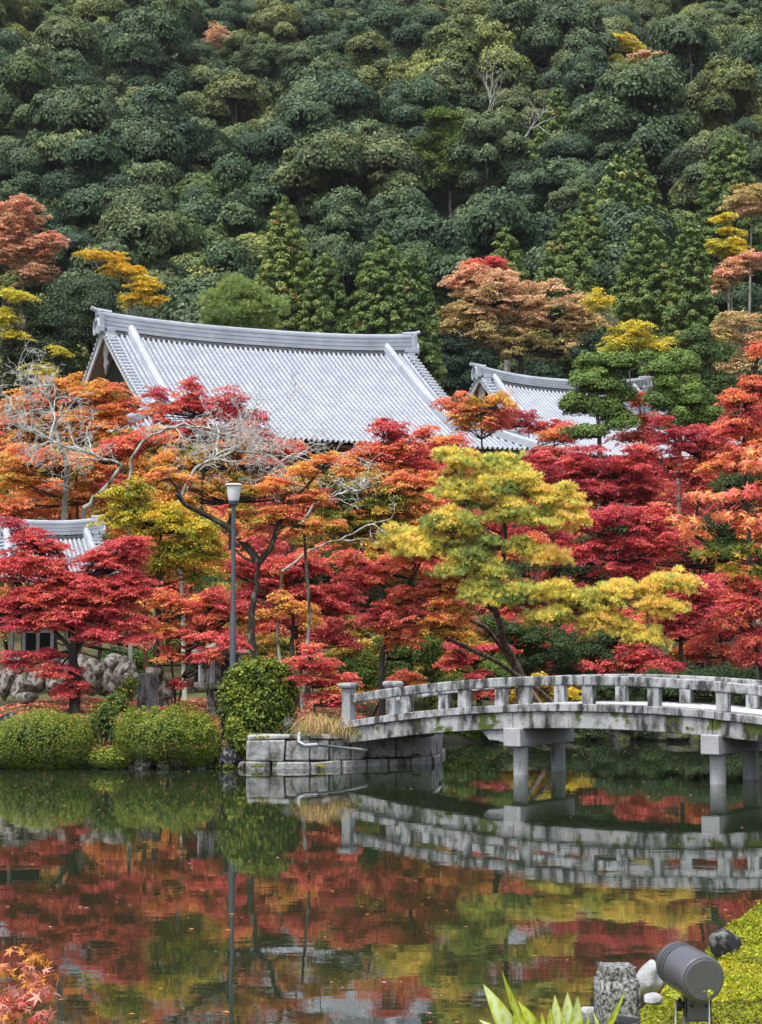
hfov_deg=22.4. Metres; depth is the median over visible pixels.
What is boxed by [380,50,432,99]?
broadleaf tree
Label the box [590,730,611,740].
shore rock
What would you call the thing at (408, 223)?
broadleaf tree
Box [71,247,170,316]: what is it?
yellow leaf tree
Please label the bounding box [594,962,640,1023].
stone post
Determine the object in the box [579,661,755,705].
dark hedge
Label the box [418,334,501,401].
evergreen tree
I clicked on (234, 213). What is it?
broadleaf tree
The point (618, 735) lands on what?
shore rock
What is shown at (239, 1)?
broadleaf tree
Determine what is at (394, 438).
maple tree
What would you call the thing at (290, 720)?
white stone
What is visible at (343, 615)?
maple tree
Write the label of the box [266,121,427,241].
broadleaf tree
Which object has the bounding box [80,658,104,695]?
garden rock
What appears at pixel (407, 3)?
broadleaf tree
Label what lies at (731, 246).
yellow leaf tree
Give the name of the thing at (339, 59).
broadleaf tree
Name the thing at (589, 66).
broadleaf tree
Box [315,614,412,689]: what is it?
maple tree
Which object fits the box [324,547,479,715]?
maple tree
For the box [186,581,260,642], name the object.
maple tree
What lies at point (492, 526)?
maple tree
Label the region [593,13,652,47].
broadleaf tree
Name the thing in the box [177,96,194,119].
broadleaf tree
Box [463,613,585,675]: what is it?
evergreen shrub
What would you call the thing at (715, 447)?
maple tree
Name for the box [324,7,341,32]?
cedar tree
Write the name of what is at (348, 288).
broadleaf tree
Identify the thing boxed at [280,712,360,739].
dry grass clump
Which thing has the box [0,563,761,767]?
ground
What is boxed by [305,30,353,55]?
broadleaf tree
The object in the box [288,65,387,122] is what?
broadleaf tree
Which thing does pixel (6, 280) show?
broadleaf tree
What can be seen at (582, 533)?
maple tree
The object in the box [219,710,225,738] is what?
bollard light
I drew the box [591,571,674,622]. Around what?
maple tree
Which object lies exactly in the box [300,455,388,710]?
bare lichen tree
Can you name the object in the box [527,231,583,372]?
cedar tree
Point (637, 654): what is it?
maple tree
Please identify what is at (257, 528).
maple tree
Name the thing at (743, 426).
maple tree
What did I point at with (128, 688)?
leafy bush
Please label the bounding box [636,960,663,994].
bank rock
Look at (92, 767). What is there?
shore rock
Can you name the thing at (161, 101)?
broadleaf tree
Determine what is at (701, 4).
broadleaf tree
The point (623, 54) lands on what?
broadleaf tree
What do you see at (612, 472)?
maple tree
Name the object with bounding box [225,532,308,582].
maple tree
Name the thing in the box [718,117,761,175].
broadleaf tree
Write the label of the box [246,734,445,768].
stone wall
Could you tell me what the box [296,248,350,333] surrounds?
cedar tree
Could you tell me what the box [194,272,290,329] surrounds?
broadleaf tree
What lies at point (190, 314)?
broadleaf tree
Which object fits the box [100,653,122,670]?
garden rock
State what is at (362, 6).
broadleaf tree
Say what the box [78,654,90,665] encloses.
garden rock
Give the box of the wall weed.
[251,764,264,767]
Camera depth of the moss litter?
6.27 m
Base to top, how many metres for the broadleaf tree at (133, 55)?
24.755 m
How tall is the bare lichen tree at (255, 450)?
8.873 m
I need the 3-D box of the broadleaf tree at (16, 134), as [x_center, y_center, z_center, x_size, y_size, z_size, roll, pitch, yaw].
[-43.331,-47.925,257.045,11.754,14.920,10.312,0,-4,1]
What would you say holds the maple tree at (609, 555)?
on the ground
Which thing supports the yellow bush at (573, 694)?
on the ground
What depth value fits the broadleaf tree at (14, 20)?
296.41 m
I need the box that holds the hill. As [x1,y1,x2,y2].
[0,0,758,542]
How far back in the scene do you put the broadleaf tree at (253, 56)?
286.47 m
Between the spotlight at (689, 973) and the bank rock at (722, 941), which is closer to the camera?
the spotlight at (689, 973)
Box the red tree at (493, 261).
[459,255,510,327]
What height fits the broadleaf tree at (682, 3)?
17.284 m
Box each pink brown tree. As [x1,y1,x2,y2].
[431,263,611,374]
[622,47,688,72]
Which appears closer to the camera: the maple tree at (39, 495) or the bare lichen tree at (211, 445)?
the bare lichen tree at (211, 445)
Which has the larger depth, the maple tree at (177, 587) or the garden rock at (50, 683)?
the maple tree at (177, 587)
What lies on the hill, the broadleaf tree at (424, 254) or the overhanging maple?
the broadleaf tree at (424, 254)
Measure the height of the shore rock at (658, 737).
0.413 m
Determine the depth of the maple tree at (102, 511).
71.70 m
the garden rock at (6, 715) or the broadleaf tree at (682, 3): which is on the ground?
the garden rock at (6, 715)
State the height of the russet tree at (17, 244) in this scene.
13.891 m
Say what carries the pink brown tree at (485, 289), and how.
on the ground
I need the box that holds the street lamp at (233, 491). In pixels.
[225,483,241,672]
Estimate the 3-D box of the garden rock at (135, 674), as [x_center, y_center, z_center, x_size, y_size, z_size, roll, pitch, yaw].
[-5.978,4.176,46.370,0.523,0.745,0.468,0,-4,0]
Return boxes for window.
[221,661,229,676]
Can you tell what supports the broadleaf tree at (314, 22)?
on the hill
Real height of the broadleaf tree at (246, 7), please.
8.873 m
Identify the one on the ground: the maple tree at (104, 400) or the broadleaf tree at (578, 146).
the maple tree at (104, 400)
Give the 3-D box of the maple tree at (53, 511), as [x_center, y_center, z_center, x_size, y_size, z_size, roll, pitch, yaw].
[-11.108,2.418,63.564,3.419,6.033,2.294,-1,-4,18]
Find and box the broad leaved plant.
[480,972,624,1023]
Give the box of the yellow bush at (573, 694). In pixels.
[508,671,581,704]
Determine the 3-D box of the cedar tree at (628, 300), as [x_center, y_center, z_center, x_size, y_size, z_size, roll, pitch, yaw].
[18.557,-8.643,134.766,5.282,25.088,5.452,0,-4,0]
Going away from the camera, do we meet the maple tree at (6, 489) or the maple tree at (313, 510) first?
the maple tree at (6, 489)
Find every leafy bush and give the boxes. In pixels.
[81,699,123,750]
[102,692,136,744]
[114,674,139,704]
[173,743,236,768]
[214,652,303,755]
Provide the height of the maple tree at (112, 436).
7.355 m
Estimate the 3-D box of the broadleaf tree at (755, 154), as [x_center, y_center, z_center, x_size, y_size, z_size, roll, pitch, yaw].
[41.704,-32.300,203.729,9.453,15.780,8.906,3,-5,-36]
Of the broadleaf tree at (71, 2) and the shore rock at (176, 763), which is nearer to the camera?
the shore rock at (176, 763)
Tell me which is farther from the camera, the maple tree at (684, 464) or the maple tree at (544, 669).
the maple tree at (684, 464)
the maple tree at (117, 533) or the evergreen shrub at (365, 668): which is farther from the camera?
the maple tree at (117, 533)
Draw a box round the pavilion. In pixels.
[0,515,162,694]
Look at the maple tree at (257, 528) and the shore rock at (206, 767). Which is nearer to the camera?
the shore rock at (206, 767)
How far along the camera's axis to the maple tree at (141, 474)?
78.52 m
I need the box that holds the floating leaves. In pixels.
[2,757,757,1022]
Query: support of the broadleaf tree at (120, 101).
on the hill
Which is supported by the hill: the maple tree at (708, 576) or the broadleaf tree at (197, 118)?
the broadleaf tree at (197, 118)
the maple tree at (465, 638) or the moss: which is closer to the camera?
the moss
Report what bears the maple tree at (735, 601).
on the ground
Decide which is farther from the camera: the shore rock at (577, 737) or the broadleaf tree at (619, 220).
the broadleaf tree at (619, 220)
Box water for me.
[0,740,761,1023]
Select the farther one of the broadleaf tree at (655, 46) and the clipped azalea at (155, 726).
the broadleaf tree at (655, 46)
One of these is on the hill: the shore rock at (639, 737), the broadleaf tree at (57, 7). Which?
the broadleaf tree at (57, 7)
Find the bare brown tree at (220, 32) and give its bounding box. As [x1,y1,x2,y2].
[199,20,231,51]
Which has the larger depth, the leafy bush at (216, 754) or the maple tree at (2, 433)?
the maple tree at (2, 433)
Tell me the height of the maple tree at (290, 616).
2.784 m
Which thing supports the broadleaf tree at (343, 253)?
on the hill
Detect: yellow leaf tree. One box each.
[0,286,82,492]
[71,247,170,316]
[577,286,678,413]
[703,212,750,341]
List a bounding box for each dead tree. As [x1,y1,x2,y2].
[475,51,513,108]
[518,92,563,188]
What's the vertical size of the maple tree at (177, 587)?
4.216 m
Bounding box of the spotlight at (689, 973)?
[656,942,723,1023]
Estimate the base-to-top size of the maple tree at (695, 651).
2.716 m
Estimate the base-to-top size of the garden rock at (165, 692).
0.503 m
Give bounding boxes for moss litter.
[643,903,760,1020]
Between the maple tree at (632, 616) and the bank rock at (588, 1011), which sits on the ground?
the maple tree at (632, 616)
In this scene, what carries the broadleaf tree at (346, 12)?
on the hill
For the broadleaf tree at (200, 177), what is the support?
on the hill
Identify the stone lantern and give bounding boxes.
[191,643,248,714]
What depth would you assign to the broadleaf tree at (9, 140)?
236.07 m
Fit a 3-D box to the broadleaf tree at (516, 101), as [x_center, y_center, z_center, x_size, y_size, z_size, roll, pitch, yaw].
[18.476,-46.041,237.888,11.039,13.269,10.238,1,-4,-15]
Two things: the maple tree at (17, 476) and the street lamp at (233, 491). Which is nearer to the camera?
the street lamp at (233, 491)
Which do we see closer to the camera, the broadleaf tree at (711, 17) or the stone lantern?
the stone lantern
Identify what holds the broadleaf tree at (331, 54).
on the hill
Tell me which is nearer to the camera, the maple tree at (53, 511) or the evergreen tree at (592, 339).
the maple tree at (53, 511)
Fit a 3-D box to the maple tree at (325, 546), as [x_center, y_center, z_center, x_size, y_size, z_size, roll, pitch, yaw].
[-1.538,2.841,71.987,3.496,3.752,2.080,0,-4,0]
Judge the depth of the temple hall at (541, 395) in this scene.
126.65 m
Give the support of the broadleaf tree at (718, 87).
on the hill
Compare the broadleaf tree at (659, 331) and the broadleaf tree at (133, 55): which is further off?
the broadleaf tree at (133, 55)
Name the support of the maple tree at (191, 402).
on the ground
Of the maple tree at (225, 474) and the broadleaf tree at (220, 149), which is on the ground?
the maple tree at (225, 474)
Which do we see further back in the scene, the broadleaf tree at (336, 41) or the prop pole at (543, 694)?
the broadleaf tree at (336, 41)
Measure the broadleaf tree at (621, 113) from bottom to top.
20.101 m
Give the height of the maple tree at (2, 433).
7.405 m
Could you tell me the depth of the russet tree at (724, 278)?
151.13 m
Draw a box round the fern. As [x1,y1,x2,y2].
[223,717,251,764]
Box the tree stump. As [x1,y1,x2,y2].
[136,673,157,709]
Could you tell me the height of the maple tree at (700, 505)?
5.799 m
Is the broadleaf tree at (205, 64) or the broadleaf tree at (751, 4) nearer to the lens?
the broadleaf tree at (205, 64)
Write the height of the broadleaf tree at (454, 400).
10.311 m
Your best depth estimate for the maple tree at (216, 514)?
71.71 m
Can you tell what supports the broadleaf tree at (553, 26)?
on the hill
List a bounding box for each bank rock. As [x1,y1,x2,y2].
[581,1006,593,1023]
[601,1013,641,1023]
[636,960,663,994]
[644,992,662,1005]
[708,928,740,956]
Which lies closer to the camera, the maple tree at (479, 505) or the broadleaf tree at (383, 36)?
the maple tree at (479, 505)
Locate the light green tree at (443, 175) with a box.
[412,105,487,217]
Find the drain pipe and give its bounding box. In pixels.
[297,732,366,750]
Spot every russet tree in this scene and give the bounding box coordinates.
[0,193,70,314]
[701,248,761,340]
[715,182,761,331]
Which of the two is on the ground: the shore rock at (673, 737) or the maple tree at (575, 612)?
the maple tree at (575, 612)
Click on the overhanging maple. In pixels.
(743, 522)
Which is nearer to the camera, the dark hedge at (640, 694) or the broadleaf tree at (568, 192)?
the dark hedge at (640, 694)
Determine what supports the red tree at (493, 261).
on the hill
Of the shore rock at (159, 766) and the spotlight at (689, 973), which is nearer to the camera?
the spotlight at (689, 973)
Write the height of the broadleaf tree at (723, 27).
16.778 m
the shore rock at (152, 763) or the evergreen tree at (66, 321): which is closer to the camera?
the shore rock at (152, 763)
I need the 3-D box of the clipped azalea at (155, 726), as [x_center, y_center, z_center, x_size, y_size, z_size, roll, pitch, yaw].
[-4.427,4.714,39.895,2.327,1.611,1.894,0,-4,0]
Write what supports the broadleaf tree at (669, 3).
on the hill
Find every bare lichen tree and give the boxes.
[0,336,123,653]
[7,348,99,649]
[125,382,332,660]
[175,368,383,700]
[275,498,394,660]
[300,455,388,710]
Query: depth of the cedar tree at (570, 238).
155.96 m
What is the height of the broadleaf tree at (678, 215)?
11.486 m
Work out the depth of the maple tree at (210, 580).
59.71 m
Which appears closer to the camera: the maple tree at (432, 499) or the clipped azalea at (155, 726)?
the clipped azalea at (155, 726)
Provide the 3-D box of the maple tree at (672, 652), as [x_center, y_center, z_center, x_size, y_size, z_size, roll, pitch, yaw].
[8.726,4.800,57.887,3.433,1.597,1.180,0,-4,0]
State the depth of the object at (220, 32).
300.94 m
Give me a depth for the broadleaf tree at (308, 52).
270.92 m
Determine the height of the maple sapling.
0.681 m
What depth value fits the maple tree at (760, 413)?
89.22 m
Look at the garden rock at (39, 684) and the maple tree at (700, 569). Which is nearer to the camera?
the garden rock at (39, 684)
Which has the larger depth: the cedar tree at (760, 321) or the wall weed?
the cedar tree at (760, 321)
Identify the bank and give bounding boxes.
[640,904,761,1023]
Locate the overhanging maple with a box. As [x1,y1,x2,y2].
[664,443,761,583]
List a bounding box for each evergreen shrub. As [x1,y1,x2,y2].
[55,628,300,674]
[331,633,445,716]
[377,654,457,709]
[426,702,486,739]
[449,651,525,698]
[451,700,761,740]
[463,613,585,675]
[548,629,638,675]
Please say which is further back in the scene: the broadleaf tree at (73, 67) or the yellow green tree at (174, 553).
the broadleaf tree at (73, 67)
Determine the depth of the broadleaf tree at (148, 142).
204.07 m
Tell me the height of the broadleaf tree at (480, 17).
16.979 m
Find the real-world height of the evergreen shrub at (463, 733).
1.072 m
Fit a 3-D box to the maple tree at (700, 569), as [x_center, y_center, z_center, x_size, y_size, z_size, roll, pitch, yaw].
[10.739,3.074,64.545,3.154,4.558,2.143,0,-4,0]
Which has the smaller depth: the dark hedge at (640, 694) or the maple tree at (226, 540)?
the dark hedge at (640, 694)
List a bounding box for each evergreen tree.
[0,270,124,407]
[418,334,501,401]
[565,329,760,415]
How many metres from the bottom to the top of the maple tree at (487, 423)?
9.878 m
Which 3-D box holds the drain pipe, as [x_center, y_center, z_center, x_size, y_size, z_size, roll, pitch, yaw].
[-1.002,4.747,39.763,1.483,0.411,0.568,0,-4,-5]
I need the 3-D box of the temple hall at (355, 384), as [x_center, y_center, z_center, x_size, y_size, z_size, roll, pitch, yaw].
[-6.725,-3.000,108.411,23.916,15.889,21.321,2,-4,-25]
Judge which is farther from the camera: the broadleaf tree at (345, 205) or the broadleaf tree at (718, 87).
the broadleaf tree at (718, 87)
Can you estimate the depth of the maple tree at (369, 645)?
54.81 m
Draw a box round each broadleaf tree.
[0,0,35,44]
[0,28,27,69]
[0,40,27,54]
[0,53,63,147]
[0,129,42,150]
[0,140,47,214]
[0,210,48,307]
[0,291,90,474]
[3,194,87,268]
[5,0,44,24]
[13,80,137,195]
[14,16,112,87]
[15,115,47,137]
[18,267,164,405]
[24,0,72,32]
[27,13,73,42]
[31,225,94,293]
[38,132,139,253]
[40,169,82,212]
[42,198,73,219]
[48,48,108,90]
[66,0,94,21]
[66,202,187,295]
[72,0,130,24]
[81,22,118,62]
[81,112,190,201]
[85,180,178,263]
[96,5,195,96]
[101,74,140,98]
[114,90,140,106]
[117,82,215,176]
[121,209,228,283]
[123,0,146,7]
[143,0,204,42]
[150,294,331,331]
[153,239,278,312]
[160,12,199,57]
[168,111,200,121]
[168,168,252,202]
[173,184,229,234]
[174,40,226,97]
[176,152,300,245]
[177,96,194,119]
[179,91,204,119]
[180,118,241,172]
[181,0,210,15]
[185,231,311,277]
[186,0,251,49]
[190,71,279,131]
[192,66,280,122]
[194,272,290,329]
[197,262,312,284]
[202,0,241,9]
[205,0,222,7]
[207,117,233,127]
[209,122,272,169]
[217,29,247,60]
[225,36,287,85]
[238,2,259,29]
[239,2,303,79]
[247,161,341,225]
[249,156,277,164]
[251,92,336,174]
[252,0,289,41]
[255,118,276,161]
[266,0,338,40]
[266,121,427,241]
[269,0,323,34]
[272,39,336,106]
[278,71,384,160]
[288,49,340,67]
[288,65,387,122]
[290,277,388,314]
[291,228,396,333]
[298,185,380,255]
[299,126,379,223]
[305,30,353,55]
[309,0,357,11]
[319,6,363,34]
[323,55,349,65]
[330,30,397,94]
[332,18,361,35]
[344,35,391,63]
[352,0,381,18]
[352,0,429,51]
[359,185,440,241]
[363,202,455,284]
[376,76,456,198]
[377,78,409,122]
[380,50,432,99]
[383,0,444,8]
[384,240,455,340]
[386,3,444,62]
[395,59,495,125]
[400,13,533,113]
[411,46,432,57]
[424,185,565,317]
[427,3,459,36]
[443,105,535,216]
[444,0,489,16]
[446,393,466,402]
[469,243,661,378]
[472,13,517,28]
[475,110,540,186]
[478,21,549,90]
[486,0,619,91]
[487,81,566,159]
[497,336,575,378]
[503,156,611,218]
[518,0,587,24]
[526,272,679,387]
[532,129,618,183]
[536,48,588,128]
[540,174,633,230]
[544,45,613,139]
[560,201,679,327]
[563,58,703,186]
[587,0,617,11]
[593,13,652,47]
[593,27,627,34]
[597,5,642,39]
[605,0,685,14]
[608,59,634,71]
[611,37,649,62]
[614,0,673,38]
[645,11,730,117]
[647,40,660,52]
[651,208,716,278]
[657,125,761,214]
[659,23,721,52]
[663,267,761,332]
[668,1,712,26]
[669,64,709,112]
[672,0,692,11]
[672,0,720,14]
[677,55,761,141]
[685,333,761,439]
[690,5,731,27]
[704,0,761,23]
[708,23,728,29]
[716,13,761,112]
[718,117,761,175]
[724,23,761,120]
[733,214,761,288]
[736,0,756,10]
[737,142,761,198]
[744,0,761,17]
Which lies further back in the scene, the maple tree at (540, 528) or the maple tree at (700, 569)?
the maple tree at (540, 528)
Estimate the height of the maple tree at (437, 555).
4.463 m
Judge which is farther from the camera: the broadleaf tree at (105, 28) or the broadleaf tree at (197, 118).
the broadleaf tree at (105, 28)
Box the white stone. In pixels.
[282,715,292,728]
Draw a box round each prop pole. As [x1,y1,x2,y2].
[446,637,553,701]
[464,618,541,702]
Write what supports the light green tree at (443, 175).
on the hill
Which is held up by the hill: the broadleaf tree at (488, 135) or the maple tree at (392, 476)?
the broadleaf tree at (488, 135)
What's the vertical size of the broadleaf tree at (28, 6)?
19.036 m
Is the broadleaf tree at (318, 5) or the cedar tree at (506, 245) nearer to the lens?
the cedar tree at (506, 245)
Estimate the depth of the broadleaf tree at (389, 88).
244.59 m
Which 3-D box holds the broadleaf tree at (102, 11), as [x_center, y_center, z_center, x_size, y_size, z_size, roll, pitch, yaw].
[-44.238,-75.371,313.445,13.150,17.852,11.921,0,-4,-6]
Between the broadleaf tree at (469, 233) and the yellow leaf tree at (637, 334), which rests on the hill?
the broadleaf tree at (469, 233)
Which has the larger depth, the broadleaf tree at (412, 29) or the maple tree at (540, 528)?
the broadleaf tree at (412, 29)
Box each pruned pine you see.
[557,350,642,570]
[637,346,725,518]
[674,323,739,570]
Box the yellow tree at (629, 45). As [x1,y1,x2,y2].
[606,31,646,64]
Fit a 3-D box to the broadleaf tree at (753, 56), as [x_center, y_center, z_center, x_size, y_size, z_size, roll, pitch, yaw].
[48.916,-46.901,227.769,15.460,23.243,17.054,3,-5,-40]
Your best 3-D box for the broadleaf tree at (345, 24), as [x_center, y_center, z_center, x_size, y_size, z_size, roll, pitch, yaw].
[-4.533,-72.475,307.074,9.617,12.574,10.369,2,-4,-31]
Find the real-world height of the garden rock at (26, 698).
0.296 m
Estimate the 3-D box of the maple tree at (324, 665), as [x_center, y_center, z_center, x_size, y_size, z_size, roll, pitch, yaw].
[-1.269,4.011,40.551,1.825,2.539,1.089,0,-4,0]
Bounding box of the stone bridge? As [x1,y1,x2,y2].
[337,674,761,783]
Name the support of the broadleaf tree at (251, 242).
on the hill
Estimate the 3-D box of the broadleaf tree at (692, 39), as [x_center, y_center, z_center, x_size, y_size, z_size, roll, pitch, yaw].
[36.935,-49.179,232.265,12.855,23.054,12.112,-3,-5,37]
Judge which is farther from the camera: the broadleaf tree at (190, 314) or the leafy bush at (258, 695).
the broadleaf tree at (190, 314)
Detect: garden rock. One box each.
[0,666,19,700]
[0,712,16,722]
[2,655,25,673]
[10,674,33,697]
[15,692,38,703]
[26,668,45,692]
[34,658,62,670]
[45,678,64,695]
[58,660,70,684]
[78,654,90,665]
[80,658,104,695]
[98,668,115,696]
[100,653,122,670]
[113,656,136,688]
[121,670,137,700]
[145,666,162,686]
[158,679,173,699]
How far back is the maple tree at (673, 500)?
77.75 m
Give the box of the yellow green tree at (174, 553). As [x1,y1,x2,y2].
[85,474,230,706]
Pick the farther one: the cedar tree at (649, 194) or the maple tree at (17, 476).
the cedar tree at (649, 194)
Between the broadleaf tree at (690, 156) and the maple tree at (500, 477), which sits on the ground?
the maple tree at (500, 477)
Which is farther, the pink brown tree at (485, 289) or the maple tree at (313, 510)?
the pink brown tree at (485, 289)
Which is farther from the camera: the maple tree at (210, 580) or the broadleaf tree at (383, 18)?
the broadleaf tree at (383, 18)
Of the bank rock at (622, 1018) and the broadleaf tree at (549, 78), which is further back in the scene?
the broadleaf tree at (549, 78)
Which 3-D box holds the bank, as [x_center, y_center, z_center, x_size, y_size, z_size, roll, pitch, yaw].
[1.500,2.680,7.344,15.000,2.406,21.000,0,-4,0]
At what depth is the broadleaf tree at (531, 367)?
148.28 m
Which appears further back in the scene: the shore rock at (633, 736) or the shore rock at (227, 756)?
the shore rock at (633, 736)
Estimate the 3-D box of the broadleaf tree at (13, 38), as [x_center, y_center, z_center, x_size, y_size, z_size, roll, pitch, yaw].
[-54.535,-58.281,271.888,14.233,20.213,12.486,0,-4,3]
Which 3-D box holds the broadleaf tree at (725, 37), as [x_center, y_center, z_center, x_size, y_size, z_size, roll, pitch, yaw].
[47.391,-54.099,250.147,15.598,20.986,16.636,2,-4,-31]
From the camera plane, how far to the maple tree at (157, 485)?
79.04 m
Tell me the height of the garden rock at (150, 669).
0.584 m
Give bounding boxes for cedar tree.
[253,194,319,331]
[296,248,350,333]
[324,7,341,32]
[343,229,417,356]
[387,246,447,389]
[484,0,493,15]
[489,224,529,371]
[527,81,579,161]
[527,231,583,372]
[549,206,600,312]
[573,182,614,298]
[595,150,642,215]
[609,211,680,375]
[620,139,671,242]
[658,212,728,430]
[693,128,761,278]
[748,302,761,334]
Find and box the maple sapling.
[0,943,60,1023]
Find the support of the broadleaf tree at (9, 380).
on the hill
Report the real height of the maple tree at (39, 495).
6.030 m
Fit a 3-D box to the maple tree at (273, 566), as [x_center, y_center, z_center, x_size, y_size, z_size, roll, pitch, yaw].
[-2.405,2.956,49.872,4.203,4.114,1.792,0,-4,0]
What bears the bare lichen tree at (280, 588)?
on the ground
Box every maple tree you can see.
[0,371,146,535]
[0,424,188,633]
[0,428,34,490]
[0,449,18,500]
[0,476,22,514]
[0,516,166,713]
[0,583,45,651]
[8,477,99,605]
[31,433,85,519]
[31,438,99,491]
[33,499,87,604]
[54,598,153,660]
[71,448,153,531]
[85,427,151,489]
[86,484,165,635]
[101,534,468,626]
[105,515,175,648]
[128,557,198,617]
[134,450,361,659]
[134,585,258,704]
[136,435,200,490]
[137,375,276,586]
[141,593,241,691]
[142,430,312,585]
[144,463,224,575]
[149,523,238,666]
[163,504,253,576]
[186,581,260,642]
[205,454,264,518]
[206,494,284,577]
[208,546,368,701]
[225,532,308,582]
[239,630,307,694]
[241,604,339,663]
[255,589,326,708]
[256,468,332,553]
[279,514,350,577]
[279,642,363,731]
[295,466,444,677]
[299,500,359,537]
[306,635,403,693]
[314,540,363,630]
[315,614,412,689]
[322,573,367,631]
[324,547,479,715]
[329,417,442,495]
[336,509,398,566]
[372,460,413,517]
[373,443,707,703]
[373,533,446,643]
[385,669,429,688]
[395,490,470,564]
[396,559,458,673]
[398,596,492,681]
[410,424,481,631]
[413,612,493,696]
[427,469,503,512]
[428,389,519,503]
[432,531,513,635]
[432,641,519,705]
[457,571,549,628]
[469,509,520,545]
[472,467,761,648]
[472,615,565,666]
[486,408,577,571]
[493,461,558,577]
[495,530,553,610]
[506,503,581,574]
[512,627,586,692]
[519,442,678,578]
[519,501,706,607]
[523,568,592,632]
[530,419,577,539]
[545,477,606,540]
[563,530,631,559]
[565,605,657,671]
[570,639,686,692]
[582,549,636,582]
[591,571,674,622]
[602,390,666,563]
[603,466,681,507]
[633,573,732,667]
[637,649,718,670]
[641,535,713,574]
[643,488,703,535]
[646,413,737,662]
[660,538,741,668]
[663,572,741,671]
[667,616,761,669]
[669,443,724,574]
[681,471,758,527]
[686,500,759,644]
[693,339,761,707]
[705,561,761,679]
[729,505,761,565]
[735,400,761,455]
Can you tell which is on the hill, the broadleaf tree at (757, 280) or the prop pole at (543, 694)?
the broadleaf tree at (757, 280)
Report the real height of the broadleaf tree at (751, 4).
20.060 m
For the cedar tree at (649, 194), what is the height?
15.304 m
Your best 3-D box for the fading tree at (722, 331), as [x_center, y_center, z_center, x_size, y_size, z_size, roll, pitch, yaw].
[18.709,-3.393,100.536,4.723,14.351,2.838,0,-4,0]
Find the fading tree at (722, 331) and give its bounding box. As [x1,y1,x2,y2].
[709,310,761,441]
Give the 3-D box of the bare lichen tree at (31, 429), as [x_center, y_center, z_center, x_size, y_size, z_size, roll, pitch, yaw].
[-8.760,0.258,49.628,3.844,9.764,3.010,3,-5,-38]
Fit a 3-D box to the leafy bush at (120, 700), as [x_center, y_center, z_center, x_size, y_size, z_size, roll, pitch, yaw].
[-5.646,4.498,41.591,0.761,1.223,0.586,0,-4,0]
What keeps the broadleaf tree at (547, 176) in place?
on the hill
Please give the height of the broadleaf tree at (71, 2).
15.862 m
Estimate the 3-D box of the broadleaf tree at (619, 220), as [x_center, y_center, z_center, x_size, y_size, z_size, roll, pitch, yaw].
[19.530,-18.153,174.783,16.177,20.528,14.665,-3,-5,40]
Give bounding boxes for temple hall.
[17,306,537,580]
[465,362,761,563]
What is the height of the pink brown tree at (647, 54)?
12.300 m
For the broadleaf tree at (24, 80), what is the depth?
245.01 m
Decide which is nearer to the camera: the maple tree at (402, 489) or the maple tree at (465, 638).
the maple tree at (465, 638)
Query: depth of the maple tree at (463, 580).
71.04 m
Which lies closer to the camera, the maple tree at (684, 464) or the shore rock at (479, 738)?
the shore rock at (479, 738)
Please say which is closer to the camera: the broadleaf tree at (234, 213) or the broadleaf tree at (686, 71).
the broadleaf tree at (234, 213)
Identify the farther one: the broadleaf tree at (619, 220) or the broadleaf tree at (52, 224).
the broadleaf tree at (52, 224)
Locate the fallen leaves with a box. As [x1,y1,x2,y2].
[0,696,423,751]
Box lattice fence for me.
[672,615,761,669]
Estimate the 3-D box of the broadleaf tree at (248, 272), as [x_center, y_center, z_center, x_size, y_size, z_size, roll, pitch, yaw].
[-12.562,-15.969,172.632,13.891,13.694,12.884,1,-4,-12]
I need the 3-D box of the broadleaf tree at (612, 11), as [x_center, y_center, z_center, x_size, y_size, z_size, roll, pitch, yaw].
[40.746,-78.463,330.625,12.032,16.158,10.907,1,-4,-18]
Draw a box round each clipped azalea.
[0,708,97,769]
[84,744,133,768]
[111,700,222,769]
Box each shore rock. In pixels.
[89,762,104,768]
[134,756,156,768]
[157,761,171,768]
[170,754,192,768]
[189,763,207,768]
[217,748,235,768]
[238,761,245,768]
[471,734,484,740]
[574,733,589,740]
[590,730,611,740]
[609,730,631,740]
[627,731,638,739]
[637,731,649,740]
[646,732,665,740]
[665,733,690,741]
[688,735,699,740]
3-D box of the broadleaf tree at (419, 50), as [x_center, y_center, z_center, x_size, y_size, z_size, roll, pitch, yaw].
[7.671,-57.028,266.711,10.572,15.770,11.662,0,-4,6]
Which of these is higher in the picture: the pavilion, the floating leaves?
the pavilion
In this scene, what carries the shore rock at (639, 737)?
on the ground
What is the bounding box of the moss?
[640,899,761,1023]
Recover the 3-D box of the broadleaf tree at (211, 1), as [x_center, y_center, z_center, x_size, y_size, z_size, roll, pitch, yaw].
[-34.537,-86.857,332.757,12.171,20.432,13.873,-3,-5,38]
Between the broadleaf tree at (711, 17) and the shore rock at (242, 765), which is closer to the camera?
the shore rock at (242, 765)
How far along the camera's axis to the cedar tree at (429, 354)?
128.47 m
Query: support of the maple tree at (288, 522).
on the ground
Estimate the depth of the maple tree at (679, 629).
55.76 m
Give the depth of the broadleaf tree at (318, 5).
324.15 m
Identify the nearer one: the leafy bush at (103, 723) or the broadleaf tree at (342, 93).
the leafy bush at (103, 723)
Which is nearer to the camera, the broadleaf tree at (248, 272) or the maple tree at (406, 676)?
the maple tree at (406, 676)

